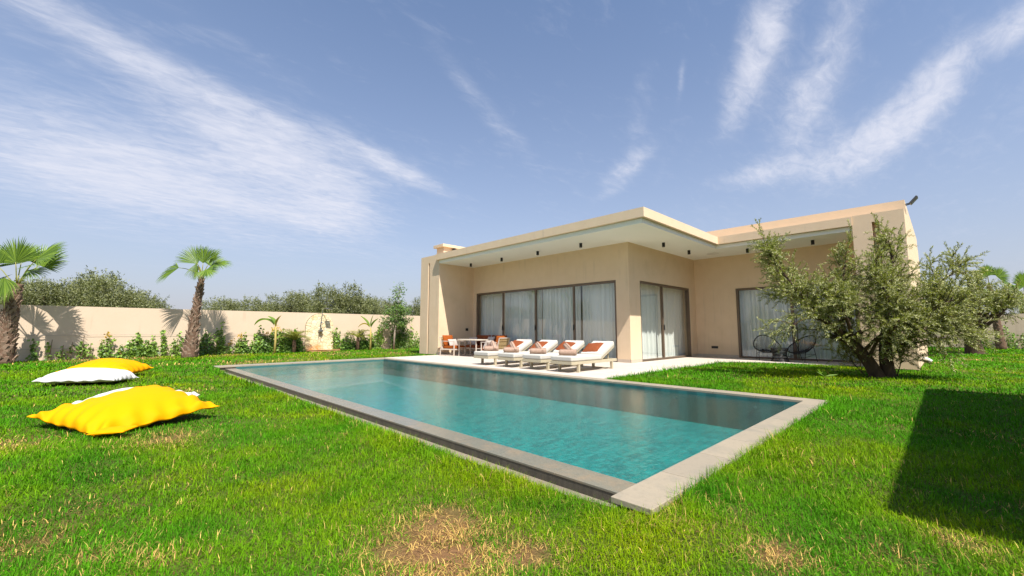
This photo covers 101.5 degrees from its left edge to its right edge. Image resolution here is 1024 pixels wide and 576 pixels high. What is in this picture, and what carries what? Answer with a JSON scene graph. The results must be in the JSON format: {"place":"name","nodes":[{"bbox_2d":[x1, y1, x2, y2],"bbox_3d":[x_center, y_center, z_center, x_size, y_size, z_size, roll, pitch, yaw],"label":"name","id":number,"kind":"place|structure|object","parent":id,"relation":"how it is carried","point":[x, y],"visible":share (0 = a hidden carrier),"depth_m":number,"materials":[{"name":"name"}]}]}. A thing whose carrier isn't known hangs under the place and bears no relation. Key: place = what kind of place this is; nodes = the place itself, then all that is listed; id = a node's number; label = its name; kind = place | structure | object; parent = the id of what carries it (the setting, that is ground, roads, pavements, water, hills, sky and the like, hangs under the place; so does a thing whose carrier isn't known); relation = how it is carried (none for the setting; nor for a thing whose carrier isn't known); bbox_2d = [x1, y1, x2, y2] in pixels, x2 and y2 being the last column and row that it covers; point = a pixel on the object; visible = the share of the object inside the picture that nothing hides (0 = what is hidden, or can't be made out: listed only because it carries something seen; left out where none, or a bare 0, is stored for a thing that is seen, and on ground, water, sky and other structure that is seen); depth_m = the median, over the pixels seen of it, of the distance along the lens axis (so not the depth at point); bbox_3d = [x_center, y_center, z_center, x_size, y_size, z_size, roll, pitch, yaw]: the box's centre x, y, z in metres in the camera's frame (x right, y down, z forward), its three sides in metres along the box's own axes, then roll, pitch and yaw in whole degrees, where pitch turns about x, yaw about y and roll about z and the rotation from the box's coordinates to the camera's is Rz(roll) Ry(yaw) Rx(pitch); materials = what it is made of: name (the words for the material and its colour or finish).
{"place":"outdoors","nodes":[
{"label":"outdoors","id":0,"kind":"place"},
{"bbox_2d":[278,329,311,352],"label":"date palm","id":1,"kind":"object","parent":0,"point":[294,336],"visible":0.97,"depth_m":18.25,"materials":[{"name":"plant"}]},
{"bbox_2d":[0,346,1023,575],"bbox_3d":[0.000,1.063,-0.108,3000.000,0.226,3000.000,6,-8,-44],"label":"ground","id":2,"kind":"structure","parent":0,"point":[433,523],"depth_m":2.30,"materials":[{"name":"plant"}]},
{"bbox_2d":[0,279,40,304],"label":"olive tree","id":3,"kind":"object","parent":2,"relation":"on","point":[27,289],"visible":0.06,"depth_m":15.54,"materials":[{"name":"green plant"}]},
{"bbox_2d":[0,276,48,305],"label":"olive tree","id":4,"kind":"object","parent":2,"relation":"on","point":[24,283],"visible":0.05,"depth_m":16.42,"materials":[{"name":"green plant"}]},
{"bbox_2d":[25,338,39,361],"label":"climbing plant","id":5,"kind":"object","parent":2,"relation":"on","point":[33,353],"visible":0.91,"depth_m":13.27,"materials":[{"name":"green plant"}]},
{"bbox_2d":[0,237,68,363],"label":"fan palm","id":6,"kind":"object","parent":2,"relation":"on","point":[12,294],"visible":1,"depth_m":12.46,"materials":[{"name":"green plant"}]},
{"bbox_2d":[44,340,52,360],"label":"climbing plant","id":7,"kind":"object","parent":2,"relation":"on","point":[48,351],"visible":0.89,"depth_m":13.50,"materials":[{"name":"green plant"}]},
{"bbox_2d":[54,345,65,359],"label":"climbing plant","id":8,"kind":"object","parent":2,"relation":"on","point":[60,356],"visible":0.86,"depth_m":13.68,"materials":[{"name":"green plant"}]},
{"bbox_2d":[22,277,102,306],"bbox_3d":[-17.921,1.151,16.627,2.611,3.220,2.666,1,-6,-11],"label":"olive tree","id":9,"kind":"object","parent":2,"relation":"on","point":[55,294],"visible":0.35,"depth_m":16.33,"materials":[{"name":"green plant"}]},
{"bbox_2d":[30,272,115,306],"bbox_3d":[-18.321,1.066,17.557,2.964,3.602,3.459,2,-6,-18],"label":"olive tree","id":10,"kind":"object","parent":2,"relation":"on","point":[90,283],"visible":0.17,"depth_m":17.73,"materials":[{"name":"green plant"}]},
{"bbox_2d":[75,335,88,358],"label":"climbing plant","id":11,"kind":"object","parent":2,"relation":"on","point":[81,349],"visible":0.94,"depth_m":14.01,"materials":[{"name":"green plant"}]},
{"bbox_2d":[31,368,138,383],"bbox_3d":[-7.819,1.614,7.759,1.101,0.274,1.049,2,-6,-22],"label":"floor cushion","id":12,"kind":"object","parent":2,"relation":"on","point":[85,375],"visible":1,"depth_m":7.45,"materials":[{"name":"white fabric"}]},
{"bbox_2d":[64,265,129,306],"bbox_3d":[-19.094,0.962,18.949,3.529,4.113,3.210,-1,-6,9],"label":"olive tree","id":13,"kind":"object","parent":2,"relation":"on","point":[112,276],"visible":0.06,"depth_m":19.00,"materials":[{"name":"green plant"}]},
{"bbox_2d":[56,358,153,373],"bbox_3d":[-8.562,1.668,8.776,1.281,0.371,1.149,2,-6,-18],"label":"floor cushion","id":14,"kind":"object","parent":2,"relation":"on","point":[133,366],"visible":0.43,"depth_m":8.66,"materials":[{"name":"yellow fabric"}]},
{"bbox_2d":[94,332,116,357],"bbox_3d":[-14.004,1.994,14.430,0.542,1.003,0.301,6,-8,-44],"label":"climbing plant","id":15,"kind":"object","parent":2,"relation":"on","point":[107,350],"visible":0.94,"depth_m":14.45,"materials":[{"name":"green plant"}]},
{"bbox_2d":[27,385,217,435],"bbox_3d":[-4.009,1.254,4.456,1.395,0.324,1.205,-2,-6,19],"label":"floor cushion","id":16,"kind":"object","parent":2,"relation":"on","point":[123,411],"visible":0.99,"depth_m":4.23,"materials":[{"name":"yellow fabric"}]},
{"bbox_2d":[86,275,158,307],"bbox_3d":[-17.362,1.226,18.731,3.008,3.512,2.737,0,-6,1],"label":"olive tree","id":17,"kind":"object","parent":2,"relation":"on","point":[123,299],"visible":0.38,"depth_m":18.38,"materials":[{"name":"green plant"}]},
{"bbox_2d":[110,341,138,357],"bbox_3d":[-13.618,2.205,14.784,0.810,0.690,0.284,6,-8,-44],"label":"climbing plant","id":18,"kind":"object","parent":2,"relation":"on","point":[125,354],"visible":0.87,"depth_m":14.79,"materials":[{"name":"green plant"}]},
{"bbox_2d":[72,387,199,403],"bbox_3d":[-4.709,1.363,5.213,1.020,0.259,1.160,2,-6,-18],"label":"floor cushion","id":19,"kind":"object","parent":2,"relation":"on","point":[122,389],"visible":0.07,"depth_m":4.99,"materials":[{"name":"white fabric"}]},
{"bbox_2d":[127,332,147,357],"bbox_3d":[-13.459,2.064,14.980,0.715,1.005,0.299,6,-8,-44],"label":"climbing plant","id":20,"kind":"object","parent":2,"relation":"on","point":[138,347],"visible":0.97,"depth_m":15.00,"materials":[{"name":"green plant"}]},
{"bbox_2d":[121,287,171,308],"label":"olive tree","id":21,"kind":"object","parent":2,"relation":"on","point":[155,295],"visible":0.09,"depth_m":20.93,"materials":[{"name":"green plant"}]},
{"bbox_2d":[142,340,155,356],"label":"climbing plant","id":22,"kind":"object","parent":2,"relation":"on","point":[148,350],"visible":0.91,"depth_m":15.15,"materials":[{"name":"green plant"}]},
{"bbox_2d":[148,335,159,356],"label":"climbing plant","id":23,"kind":"object","parent":2,"relation":"on","point":[154,348],"visible":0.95,"depth_m":15.29,"materials":[{"name":"green plant"}]},
{"bbox_2d":[139,298,170,308],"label":"olive tree","id":24,"kind":"object","parent":2,"relation":"on","point":[162,305],"visible":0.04,"depth_m":20.75,"materials":[{"name":"green plant"}]},
{"bbox_2d":[157,330,169,356],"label":"climbing plant","id":25,"kind":"object","parent":2,"relation":"on","point":[163,345],"visible":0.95,"depth_m":15.49,"materials":[{"name":"green plant"}]},
{"bbox_2d":[169,331,184,356],"bbox_3d":[-12.668,2.131,15.750,0.598,1.043,0.287,6,-8,-44],"label":"climbing plant","id":26,"kind":"object","parent":2,"relation":"on","point":[178,350],"visible":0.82,"depth_m":15.78,"materials":[{"name":"green plant"}]},
{"bbox_2d":[155,245,231,357],"bbox_3d":[-11.635,0.489,15.176,2.632,4.258,1.242,1,-6,-5],"label":"fan palm","id":27,"kind":"object","parent":2,"relation":"on","point":[190,344],"visible":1,"depth_m":15.13,"materials":[{"name":"green plant"}]},
{"bbox_2d":[199,330,210,354],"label":"climbing plant","id":28,"kind":"object","parent":2,"relation":"on","point":[205,342],"visible":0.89,"depth_m":16.36,"materials":[{"name":"green plant"}]},
{"bbox_2d":[202,333,215,354],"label":"climbing plant","id":29,"kind":"object","parent":2,"relation":"on","point":[211,346],"visible":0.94,"depth_m":16.50,"materials":[{"name":"green plant"}]},
{"bbox_2d":[0,304,419,361],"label":"garden wall","id":30,"kind":"structure","parent":2,"relation":"on","point":[65,326],"depth_m":15.36,"materials":[{"name":"paint"}]},
{"bbox_2d":[201,298,228,310],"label":"olive tree","id":31,"kind":"object","parent":2,"relation":"on","point":[205,307],"visible":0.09,"depth_m":24.37,"materials":[{"name":"green plant"}]},
{"bbox_2d":[211,328,219,354],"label":"climbing plant","id":32,"kind":"object","parent":2,"relation":"on","point":[216,342],"visible":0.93,"depth_m":16.64,"materials":[{"name":"green plant"}]},
{"bbox_2d":[216,321,225,354],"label":"climbing plant","id":33,"kind":"object","parent":2,"relation":"on","point":[221,346],"visible":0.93,"depth_m":16.75,"materials":[{"name":"green plant"}]},
{"bbox_2d":[208,295,248,310],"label":"olive tree","id":34,"kind":"object","parent":2,"relation":"on","point":[231,307],"visible":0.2,"depth_m":26.44,"materials":[{"name":"green plant"}]},
{"bbox_2d":[233,334,244,353],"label":"climbing plant","id":35,"kind":"object","parent":2,"relation":"on","point":[238,345],"visible":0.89,"depth_m":17.13,"materials":[{"name":"green plant"}]},
{"bbox_2d":[237,332,249,353],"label":"climbing plant","id":36,"kind":"object","parent":2,"relation":"on","point":[245,346],"visible":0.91,"depth_m":17.27,"materials":[{"name":"green plant"}]},
{"bbox_2d":[234,343,262,353],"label":"climbing plant","id":37,"kind":"object","parent":2,"relation":"on","point":[249,350],"visible":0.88,"depth_m":17.41,"materials":[{"name":"green plant"}]},
{"bbox_2d":[251,333,259,352],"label":"climbing plant","id":38,"kind":"object","parent":2,"relation":"on","point":[255,344],"visible":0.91,"depth_m":17.55,"materials":[{"name":"green plant"}]},
{"bbox_2d":[255,325,264,353],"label":"climbing plant","id":39,"kind":"object","parent":2,"relation":"on","point":[259,337],"visible":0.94,"depth_m":17.69,"materials":[{"name":"green plant"}]},
{"bbox_2d":[238,294,282,311],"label":"olive tree","id":40,"kind":"object","parent":2,"relation":"on","point":[257,307],"visible":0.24,"depth_m":26.01,"materials":[{"name":"green plant"}]},
{"bbox_2d":[254,316,280,353],"bbox_3d":[-10.204,1.976,17.451,1.072,1.671,0.325,1,-6,-7],"label":"banana plant","id":41,"kind":"object","parent":2,"relation":"on","point":[273,321],"visible":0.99,"depth_m":17.49,"materials":[{"name":"green plant"}]},
{"bbox_2d":[261,332,273,352],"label":"climbing plant","id":42,"kind":"object","parent":2,"relation":"on","point":[264,343],"visible":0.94,"depth_m":17.84,"materials":[{"name":"green plant"}]},
{"bbox_2d":[254,292,292,311],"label":"olive tree","id":43,"kind":"object","parent":2,"relation":"on","point":[276,301],"visible":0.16,"depth_m":28.43,"materials":[{"name":"green plant"}]},
{"bbox_2d":[266,325,285,352],"bbox_3d":[-10.213,2.229,18.116,0.840,1.356,0.318,6,-8,-44],"label":"climbing plant","id":44,"kind":"object","parent":2,"relation":"on","point":[272,335],"visible":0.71,"depth_m":18.09,"materials":[{"name":"green plant"}]},
{"bbox_2d":[278,328,287,352],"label":"climbing plant","id":45,"kind":"object","parent":2,"relation":"on","point":[279,344],"visible":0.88,"depth_m":18.28,"materials":[{"name":"green plant"}]},
{"bbox_2d":[283,330,292,352],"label":"climbing plant","id":46,"kind":"object","parent":2,"relation":"on","point":[286,345],"visible":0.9,"depth_m":18.41,"materials":[{"name":"green plant"}]},
{"bbox_2d":[277,290,316,312],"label":"olive tree","id":47,"kind":"object","parent":2,"relation":"on","point":[296,302],"visible":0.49,"depth_m":28.34,"materials":[{"name":"green plant"}]},
{"bbox_2d":[288,328,305,351],"bbox_3d":[-9.637,2.351,18.681,0.863,1.163,0.300,6,-8,-44],"label":"climbing plant","id":48,"kind":"object","parent":2,"relation":"on","point":[299,344],"visible":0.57,"depth_m":18.68,"materials":[{"name":"green plant"}]},
{"bbox_2d":[288,289,320,312],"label":"olive tree","id":49,"kind":"object","parent":2,"relation":"on","point":[312,300],"visible":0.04,"depth_m":30.09,"materials":[{"name":"green plant"}]},
{"bbox_2d":[304,308,339,351],"bbox_3d":[-8.746,1.964,19.354,1.405,2.098,0.698,6,-8,-44],"label":"outdoor shower","id":50,"kind":"object","parent":2,"relation":"on","point":[319,326],"visible":0.91,"depth_m":19.43,"materials":[{"name":"stone"}]},
{"bbox_2d":[297,281,363,313],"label":"olive tree","id":51,"kind":"object","parent":2,"relation":"on","point":[319,306],"visible":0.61,"depth_m":26.84,"materials":[{"name":"green plant"}]},
{"bbox_2d":[331,326,341,348],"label":"climbing plant","id":52,"kind":"object","parent":2,"relation":"on","point":[336,341],"visible":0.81,"depth_m":19.90,"materials":[{"name":"green plant"}]},
{"bbox_2d":[340,332,353,349],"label":"climbing plant","id":53,"kind":"object","parent":2,"relation":"on","point":[345,345],"visible":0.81,"depth_m":20.23,"materials":[{"name":"green plant"}]},
{"bbox_2d":[322,280,373,313],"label":"olive tree","id":54,"kind":"object","parent":2,"relation":"on","point":[357,299],"visible":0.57,"depth_m":28.05,"materials":[{"name":"green plant"}]},
{"bbox_2d":[345,329,372,349],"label":"date palm","id":55,"kind":"object","parent":2,"relation":"on","point":[358,336],"visible":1,"depth_m":20.21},
{"bbox_2d":[359,332,368,349],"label":"climbing plant","id":56,"kind":"object","parent":2,"relation":"on","point":[362,343],"visible":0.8,"depth_m":20.80,"materials":[{"name":"green plant"}]},
{"bbox_2d":[359,316,378,349],"bbox_3d":[-7.001,2.205,20.403,0.975,1.811,0.381,1,-6,-10],"label":"banana plant","id":57,"kind":"object","parent":2,"relation":"on","point":[368,323],"visible":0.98,"depth_m":20.40,"materials":[{"name":"green plant"}]},
{"bbox_2d":[365,332,376,349],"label":"climbing plant","id":58,"kind":"object","parent":2,"relation":"on","point":[373,343],"visible":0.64,"depth_m":21.15,"materials":[{"name":"green plant"}]},
{"bbox_2d":[361,296,386,314],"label":"olive tree","id":59,"kind":"object","parent":2,"relation":"on","point":[376,308],"visible":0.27,"depth_m":34.38,"materials":[{"name":"green plant"}]},
{"bbox_2d":[362,296,394,314],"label":"olive tree","id":60,"kind":"object","parent":2,"relation":"on","point":[383,307],"visible":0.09,"depth_m":37.04,"materials":[{"name":"green plant"}]},
{"bbox_2d":[373,324,386,348],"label":"climbing plant","id":61,"kind":"object","parent":2,"relation":"on","point":[380,338],"visible":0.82,"depth_m":21.41,"materials":[{"name":"green plant"}]},
{"bbox_2d":[389,325,400,348],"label":"climbing plant","id":62,"kind":"object","parent":2,"relation":"on","point":[396,342],"visible":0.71,"depth_m":22.02,"materials":[{"name":"green plant"}]},
{"bbox_2d":[377,282,414,348],"bbox_3d":[-5.954,1.448,21.669,2.003,3.574,1.400,6,-8,-44],"label":"young tree","id":63,"kind":"object","parent":2,"relation":"on","point":[403,311],"visible":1,"depth_m":21.64,"materials":[{"name":"green plant"}]},
{"bbox_2d":[396,327,410,348],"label":"climbing plant","id":64,"kind":"object","parent":2,"relation":"on","point":[405,335],"visible":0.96,"depth_m":22.36,"materials":[{"name":"green plant"}]},
{"bbox_2d":[407,322,414,347],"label":"climbing plant","id":65,"kind":"object","parent":2,"relation":"on","point":[410,342],"visible":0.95,"depth_m":22.67,"materials":[{"name":"green plant"}]},
{"bbox_2d":[402,297,420,315],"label":"olive tree","id":66,"kind":"object","parent":2,"relation":"on","point":[415,309],"visible":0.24,"depth_m":38.42,"materials":[{"name":"green plant"}]},
{"bbox_2d":[411,331,419,347],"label":"climbing plant","id":67,"kind":"object","parent":2,"relation":"on","point":[416,345],"visible":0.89,"depth_m":22.92,"materials":[{"name":"green plant"}]},
{"bbox_2d":[215,358,828,515],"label":"swimming pool","id":68,"kind":"structure","parent":2,"relation":"in","point":[617,471],"depth_m":6.11,"materials":[{"name":"liquid"}]},
{"bbox_2d":[237,360,795,455],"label":"water","id":69,"kind":"structure","parent":68,"relation":"in","point":[357,366],"depth_m":7.86,"materials":[{"name":"liquid"}]},
{"bbox_2d":[419,195,932,369],"bbox_3d":[5.946,0.383,16.617,12.980,4.590,15.007,6,-8,-44],"label":"villa","id":70,"kind":"object","parent":2,"relation":"on","point":[709,274],"visible":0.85,"depth_m":13.99,"materials":[{"name":"paint"}]},
{"bbox_2d":[481,293,509,344],"bbox_3d":[-0.700,1.420,17.225,0.171,2.520,1.730,6,-8,-44],"label":"curtain","id":71,"kind":"object","parent":70,"relation":"hanging from","point":[491,314],"visible":0.59,"depth_m":17.28,"materials":[{"name":"fabric"}]},
{"bbox_2d":[510,290,541,350],"bbox_3d":[0.549,1.297,16.012,0.171,2.520,1.680,6,-8,-44],"label":"curtain","id":72,"kind":"object","parent":70,"relation":"hanging from","point":[522,319],"visible":0.59,"depth_m":16.04,"materials":[{"name":"fabric"}]},
{"bbox_2d":[476,280,617,361],"bbox_3d":[0.889,1.241,15.207,0.152,2.498,6.750,6,-8,-44],"label":"window","id":73,"kind":"structure","parent":70,"relation":"in","point":[612,281],"depth_m":15.15,"materials":[{"name":"brown metal"}]},
{"bbox_2d":[543,286,581,353],"bbox_3d":[1.728,1.169,14.745,0.173,2.520,1.710,6,-8,-44],"label":"curtain","id":74,"kind":"object","parent":70,"relation":"hanging from","point":[558,314],"visible":0.69,"depth_m":14.74,"materials":[{"name":"fabric"}]},
{"bbox_2d":[582,283,615,357],"bbox_3d":[2.920,1.051,13.587,0.170,2.520,1.540,6,-8,-44],"label":"curtain","id":75,"kind":"object","parent":70,"relation":"hanging from","point":[598,302],"visible":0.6,"depth_m":13.66,"materials":[{"name":"fabric"}]},
{"bbox_2d":[640,284,656,358],"bbox_3d":[4.234,1.056,13.639,1.630,2.520,0.164,6,-8,-44],"label":"curtain","id":76,"kind":"object","parent":70,"relation":"hanging from","point":[648,321],"visible":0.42,"depth_m":13.88,"materials":[{"name":"fabric"}]},
{"bbox_2d":[640,281,691,361],"bbox_3d":[5.238,1.139,14.193,3.650,2.498,0.152,6,-8,-44],"label":"window","id":77,"kind":"structure","parent":70,"relation":"in","point":[660,286],"depth_m":14.10,"materials":[{"name":"brown metal"}]},
{"bbox_2d":[654,286,684,357],"bbox_3d":[5.660,1.201,15.063,2.330,2.520,0.171,6,-8,-44],"label":"curtain","id":78,"kind":"object","parent":70,"relation":"hanging from","point":[674,333],"visible":0.77,"depth_m":15.12,"materials":[{"name":"fabric"}]},
{"bbox_2d":[739,289,797,357],"bbox_3d":[8.752,1.170,14.413,0.179,2.450,1.750,6,-8,-44],"label":"curtain","id":79,"kind":"object","parent":70,"relation":"hanging from","point":[752,308],"visible":0.56,"depth_m":14.55,"materials":[{"name":"fabric"}]},
{"bbox_2d":[736,281,860,362],"bbox_3d":[9.146,1.113,13.598,0.152,2.428,3.330,6,-8,-44],"label":"window","id":80,"kind":"structure","parent":70,"relation":"in","point":[754,288],"depth_m":14.14,"materials":[{"name":"brown metal"}]},
{"bbox_2d":[796,285,857,360],"bbox_3d":[9.989,1.046,13.188,0.163,2.450,1.660,6,-8,-44],"label":"curtain","id":81,"kind":"object","parent":70,"relation":"hanging from","point":[820,352],"visible":0.09,"depth_m":13.34,"materials":[{"name":"fabric"}]},
{"bbox_2d":[747,212,1009,377],"bbox_3d":[7.540,0.169,8.935,5.373,3.608,2.657,0,-6,2],"label":"olive tree","id":82,"kind":"object","parent":2,"relation":"on","point":[893,316],"visible":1,"depth_m":8.49,"materials":[{"name":"green plant"}]},
{"bbox_2d":[922,260,1023,353],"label":"olive tree","id":83,"kind":"object","parent":2,"relation":"on","point":[998,306],"visible":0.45,"depth_m":17.08,"materials":[{"name":"green plant"}]},
{"bbox_2d":[927,314,1023,348],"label":"garden wall","id":84,"kind":"structure","parent":2,"relation":"on","point":[1017,328],"depth_m":22.48,"materials":[{"name":"paint"}]},
{"bbox_2d":[966,264,1017,349],"bbox_3d":[24.783,0.941,21.488,2.616,4.512,0.885,0,-6,-1],"label":"fan palm","id":85,"kind":"object","parent":2,"relation":"on","point":[1001,275],"visible":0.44,"depth_m":21.56,"materials":[{"name":"green plant"}]},
{"bbox_2d":[993,325,1023,348],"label":"climbing plant","id":86,"kind":"object","parent":2,"relation":"on","point":[1012,341],"visible":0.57,"depth_m":22.33,"materials":[{"name":"green plant"}]},
{"bbox_2d":[1002,272,1023,313],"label":"fan palm","id":87,"kind":"object","parent":2,"relation":"on","point":[1020,276],"visible":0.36,"depth_m":24.42,"materials":[{"name":"green plant"}]},
{"bbox_2d":[0,0,1023,314],"label":"sky","id":88,"kind":"structure","parent":0,"point":[305,142],"materials":[{"name":"blue"}]},
{"bbox_2d":[385,353,862,378],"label":"terrace","id":89,"kind":"structure","parent":0,"point":[621,369],"depth_m":11.73,"materials":[{"name":"tile"}]},
{"bbox_2d":[439,335,465,355],"bbox_3d":[-2.300,2.200,16.084,0.825,0.772,0.665,-4,-7,36],"label":"armchair","id":90,"kind":"object","parent":89,"relation":"on","point":[445,345],"visible":0.94,"depth_m":16.00,"materials":[{"name":"beige metal"}]},
{"bbox_2d":[457,339,489,355],"bbox_3d":[-1.439,2.212,15.492,0.800,0.625,1.400,6,-8,-44],"label":"dining table","id":91,"kind":"object","parent":89,"relation":"on","point":[475,340],"visible":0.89,"depth_m":15.12,"materials":[{"name":"wood"}]},
{"bbox_2d":[464,335,508,353],"bbox_3d":[-0.996,2.226,16.314,0.697,0.765,1.945,6,-8,-44],"label":"sofa","id":92,"kind":"object","parent":89,"relation":"on","point":[479,342],"visible":0.3,"depth_m":16.60,"materials":[{"name":"orange metal"}]},
{"bbox_2d":[481,336,509,350],"bbox_3d":[-0.564,2.042,14.525,0.825,0.772,0.665,-4,-7,38],"label":"armchair","id":93,"kind":"object","parent":89,"relation":"on","point":[501,342],"visible":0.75,"depth_m":14.32,"materials":[{"name":"fabric"}]},
{"bbox_2d":[474,339,531,364],"bbox_3d":[-0.200,1.854,12.226,1.860,0.677,0.620,6,-8,-44],"label":"sun lounger","id":94,"kind":"object","parent":89,"relation":"on","point":[523,346],"visible":0.46,"depth_m":11.68,"materials":[{"name":"white fabric"}]},
{"bbox_2d":[497,340,557,366],"bbox_3d":[0.496,1.782,11.512,1.860,0.677,0.620,6,-8,-44],"label":"sun lounger","id":95,"kind":"object","parent":89,"relation":"on","point":[550,345],"visible":0.54,"depth_m":11.05,"materials":[{"name":"white fabric"}]},
{"bbox_2d":[522,340,584,369],"bbox_3d":[1.137,1.715,10.855,1.860,0.677,0.620,6,-8,-44],"label":"sun lounger","id":96,"kind":"object","parent":89,"relation":"on","point":[546,357],"visible":0.49,"depth_m":10.31,"materials":[{"name":"white fabric"}]},
{"bbox_2d":[530,348,545,353],"bbox_3d":[0.651,1.567,10.427,0.412,0.142,0.140,-1,-6,9],"label":"towel","id":97,"kind":"object","parent":96,"relation":"on","point":[535,350],"visible":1,"depth_m":10.38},
{"bbox_2d":[550,341,616,371],"bbox_3d":[1.778,1.649,10.198,1.860,0.677,0.620,6,-8,-44],"label":"sun lounger","id":98,"kind":"object","parent":89,"relation":"on","point":[603,351],"visible":0.91,"depth_m":9.91,"materials":[{"name":"fabric"}]},
{"bbox_2d":[559,349,576,354],"bbox_3d":[1.306,1.502,9.784,0.412,0.142,0.140,-1,-6,14],"label":"towel","id":99,"kind":"object","parent":98,"relation":"on","point":[567,352],"visible":0.99,"depth_m":9.74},
{"bbox_2d":[582,343,602,351],"bbox_3d":[2.046,1.523,10.613,0.460,0.150,0.460,-10,19,38],"label":"cushion","id":100,"kind":"object","parent":98,"relation":"on","point":[592,347],"visible":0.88,"depth_m":10.53,"materials":[{"name":"orange fabric"}]},
{"bbox_2d":[753,335,781,360],"bbox_3d":[8.243,1.925,13.548,0.792,0.809,0.752,-2,-6,18],"label":"wire chair","id":101,"kind":"object","parent":89,"relation":"on","point":[764,350],"visible":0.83,"depth_m":13.62,"materials":[{"name":"black metal"}]},
{"bbox_2d":[770,348,789,361],"bbox_3d":[8.254,2.055,12.891,0.508,0.416,0.508,6,-8,-44],"label":"side table","id":102,"kind":"object","parent":89,"relation":"on","point":[780,354],"visible":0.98,"depth_m":12.76,"materials":[{"name":"black metal"}]},
{"bbox_2d":[786,335,817,362],"bbox_3d":[8.943,1.854,12.845,0.752,0.809,0.792,2,-6,-16],"label":"wire chair","id":103,"kind":"object","parent":89,"relation":"on","point":[802,351],"visible":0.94,"depth_m":12.82,"materials":[{"name":"black metal"}]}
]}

